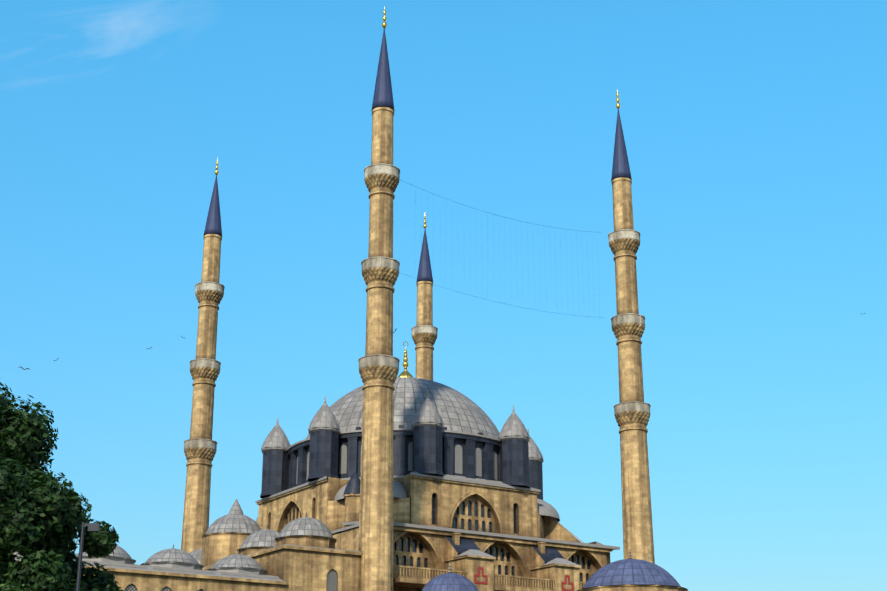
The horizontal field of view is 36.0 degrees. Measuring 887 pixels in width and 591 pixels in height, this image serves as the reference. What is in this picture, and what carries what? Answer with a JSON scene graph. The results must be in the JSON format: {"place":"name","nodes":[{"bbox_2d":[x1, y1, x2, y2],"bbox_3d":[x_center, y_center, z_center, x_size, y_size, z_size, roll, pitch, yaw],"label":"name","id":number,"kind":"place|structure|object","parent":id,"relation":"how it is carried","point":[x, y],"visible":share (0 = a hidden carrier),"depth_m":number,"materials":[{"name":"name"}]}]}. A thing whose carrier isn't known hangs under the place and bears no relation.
{"place":"outdoors","nodes":[
{"label":"outdoors","id":0,"kind":"place"},
{"bbox_2d":[189,549,201,563],"bbox_3d":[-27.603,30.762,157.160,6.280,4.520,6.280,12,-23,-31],"label":"small dome","id":1,"kind":"structure","parent":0,"point":[196,554],"depth_m":155.38,"materials":[{"name":"metal"}]},
{"bbox_2d":[202,544,361,590],"bbox_3d":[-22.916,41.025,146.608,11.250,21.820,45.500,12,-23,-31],"label":"building wall","id":2,"kind":"structure","parent":0,"point":[301,568],"depth_m":131.04,"materials":[{"name":"stone"}]},
{"bbox_2d":[201,499,261,566],"bbox_3d":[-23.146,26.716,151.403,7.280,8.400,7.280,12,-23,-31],"label":"domed turret","id":3,"kind":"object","parent":2,"relation":"on","point":[229,533],"depth_m":148.65,"materials":[{"name":"stone"}]},
{"bbox_2d":[237,523,279,554],"bbox_3d":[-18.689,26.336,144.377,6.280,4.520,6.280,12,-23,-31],"label":"small dome","id":4,"kind":"structure","parent":2,"relation":"on","point":[259,540],"depth_m":142.25,"materials":[{"name":"metal"}]},
{"bbox_2d":[274,511,336,548],"bbox_3d":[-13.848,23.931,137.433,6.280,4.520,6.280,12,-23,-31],"label":"small dome","id":5,"kind":"structure","parent":2,"relation":"on","point":[307,531],"depth_m":135.25,"materials":[{"name":"metal"}]},
{"bbox_2d":[255,470,619,590],"bbox_3d":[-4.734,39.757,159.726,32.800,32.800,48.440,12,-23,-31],"label":"prayer hall","id":6,"kind":"structure","parent":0,"point":[484,535],"depth_m":148.31,"materials":[{"name":"stone"}]},
{"bbox_2d":[260,418,290,498],"bbox_3d":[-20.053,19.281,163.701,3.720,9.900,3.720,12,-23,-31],"label":"turret","id":7,"kind":"object","parent":6,"relation":"on","point":[275,465],"visible":1,"depth_m":162.18,"materials":[{"name":"grey metal"}]},
{"bbox_2d":[307,396,339,481],"bbox_3d":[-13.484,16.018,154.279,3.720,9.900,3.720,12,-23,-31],"label":"turret","id":8,"kind":"object","parent":6,"relation":"on","point":[324,430],"visible":0.98,"depth_m":152.76,"materials":[{"name":"grey metal"}]},
{"bbox_2d":[286,425,500,488],"bbox_3d":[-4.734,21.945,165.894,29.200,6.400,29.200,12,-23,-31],"label":"dome drum","id":9,"kind":"object","parent":6,"relation":"on","point":[469,455],"visible":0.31,"depth_m":154.40,"materials":[{"name":"stone"}]},
{"bbox_2d":[306,341,499,438],"bbox_3d":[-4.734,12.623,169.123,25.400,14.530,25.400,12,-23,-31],"label":"dome","id":10,"kind":"structure","parent":9,"relation":"on","point":[458,411],"depth_m":159.61,"materials":[{"name":"grey metal"}]},
{"bbox_2d":[411,390,443,475],"bbox_3d":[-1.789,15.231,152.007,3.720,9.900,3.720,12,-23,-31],"label":"turret","id":11,"kind":"object","parent":6,"relation":"on","point":[427,425],"visible":0.98,"depth_m":150.48,"materials":[{"name":"grey metal"}]},
{"bbox_2d":[499,404,529,487],"bbox_3d":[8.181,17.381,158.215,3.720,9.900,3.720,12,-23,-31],"label":"turret","id":12,"kind":"object","parent":6,"relation":"on","point":[514,437],"visible":0.96,"depth_m":156.71,"materials":[{"name":"grey metal"}]},
{"bbox_2d":[528,429,543,499],"bbox_3d":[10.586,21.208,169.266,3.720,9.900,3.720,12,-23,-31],"label":"turret","id":13,"kind":"object","parent":6,"relation":"on","point":[536,460],"visible":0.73,"depth_m":167.90,"materials":[{"name":"grey metal"}]},
{"bbox_2d":[0,0,886,590],"label":"sky","id":14,"kind":"structure","parent":0,"point":[755,131],"materials":[{"name":"blue"}]},
{"bbox_2d":[577,551,687,590],"bbox_3d":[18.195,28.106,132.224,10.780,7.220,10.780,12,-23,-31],"label":"dome","id":15,"kind":"structure","parent":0,"point":[629,574],"depth_m":128.89,"materials":[{"name":"lead"}]},
{"label":"ground","id":16,"kind":"structure","parent":0,"visible":0},
{"bbox_2d":[0,573,31,590],"bbox_3d":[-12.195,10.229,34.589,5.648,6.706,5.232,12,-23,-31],"label":"tree","id":17,"kind":"object","parent":16,"relation":"on","point":[5,587],"visible":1,"depth_m":35.16,"materials":[{"name":"green plant"}]},
{"bbox_2d":[0,382,123,590],"bbox_3d":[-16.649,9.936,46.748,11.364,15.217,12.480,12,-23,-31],"label":"tree","id":18,"kind":"object","parent":16,"relation":"on","point":[43,516],"visible":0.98,"depth_m":45.65,"materials":[{"name":"green plant"}]},
{"bbox_2d":[76,522,99,590],"bbox_3d":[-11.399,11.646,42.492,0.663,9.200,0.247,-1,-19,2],"label":"street light","id":19,"kind":"object","parent":16,"relation":"on","point":[93,527],"visible":1,"depth_m":43.74,"materials":[{"name":"grey metal"}]},
{"bbox_2d":[15,558,286,590],"bbox_3d":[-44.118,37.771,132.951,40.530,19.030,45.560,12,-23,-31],"label":"courtyard arcade","id":20,"kind":"object","parent":16,"relation":"on","point":[148,578],"visible":0.38,"depth_m":122.99,"materials":[{"name":"stone"}]},
{"bbox_2d":[76,545,145,567],"bbox_3d":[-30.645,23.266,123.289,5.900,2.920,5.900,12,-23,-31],"label":"arcade dome","id":21,"kind":"structure","parent":20,"relation":"on","point":[120,556],"depth_m":121.16,"materials":[{"name":"metal"}]},
{"bbox_2d":[141,543,213,573],"bbox_3d":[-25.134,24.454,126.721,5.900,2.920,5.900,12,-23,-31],"label":"arcade dome","id":22,"kind":"structure","parent":20,"relation":"on","point":[174,559],"depth_m":124.69,"materials":[{"name":"metal"}]},
{"bbox_2d":[207,551,278,578],"bbox_3d":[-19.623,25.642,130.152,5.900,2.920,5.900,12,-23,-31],"label":"arcade dome","id":23,"kind":"structure","parent":20,"relation":"on","point":[240,565],"depth_m":128.12,"materials":[{"name":"metal"}]},
{"bbox_2d":[181,157,224,552],"bbox_3d":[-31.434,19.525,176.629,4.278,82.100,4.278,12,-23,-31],"label":"minaret","id":24,"kind":"object","parent":16,"relation":"on","point":[200,447],"visible":1,"depth_m":177.97,"materials":[{"name":"stone"}]},
{"bbox_2d":[411,216,437,380],"bbox_3d":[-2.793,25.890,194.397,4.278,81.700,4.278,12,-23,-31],"label":"minaret","id":25,"kind":"object","parent":16,"relation":"on","point":[424,333],"visible":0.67,"depth_m":201.05,"materials":[{"name":"stone"}]},
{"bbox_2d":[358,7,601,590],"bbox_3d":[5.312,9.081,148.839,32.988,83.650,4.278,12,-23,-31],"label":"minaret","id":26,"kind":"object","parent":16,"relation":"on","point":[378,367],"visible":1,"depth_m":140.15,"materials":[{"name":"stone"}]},
{"bbox_2d":[608,90,654,563],"bbox_3d":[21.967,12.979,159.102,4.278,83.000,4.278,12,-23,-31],"label":"minaret","id":27,"kind":"object","parent":16,"relation":"on","point":[632,412],"visible":1,"depth_m":159.34,"materials":[{"name":"stone"}]},
{"bbox_3d":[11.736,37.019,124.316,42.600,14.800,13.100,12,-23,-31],"label":"outbuilding","id":28,"kind":"object","parent":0,"visible":0},
{"bbox_2d":[422,564,477,590],"bbox_3d":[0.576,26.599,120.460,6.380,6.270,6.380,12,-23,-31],"label":"dome","id":29,"kind":"structure","parent":28,"relation":"on","point":[449,581],"depth_m":119.04,"materials":[{"name":"metal"}]}
]}

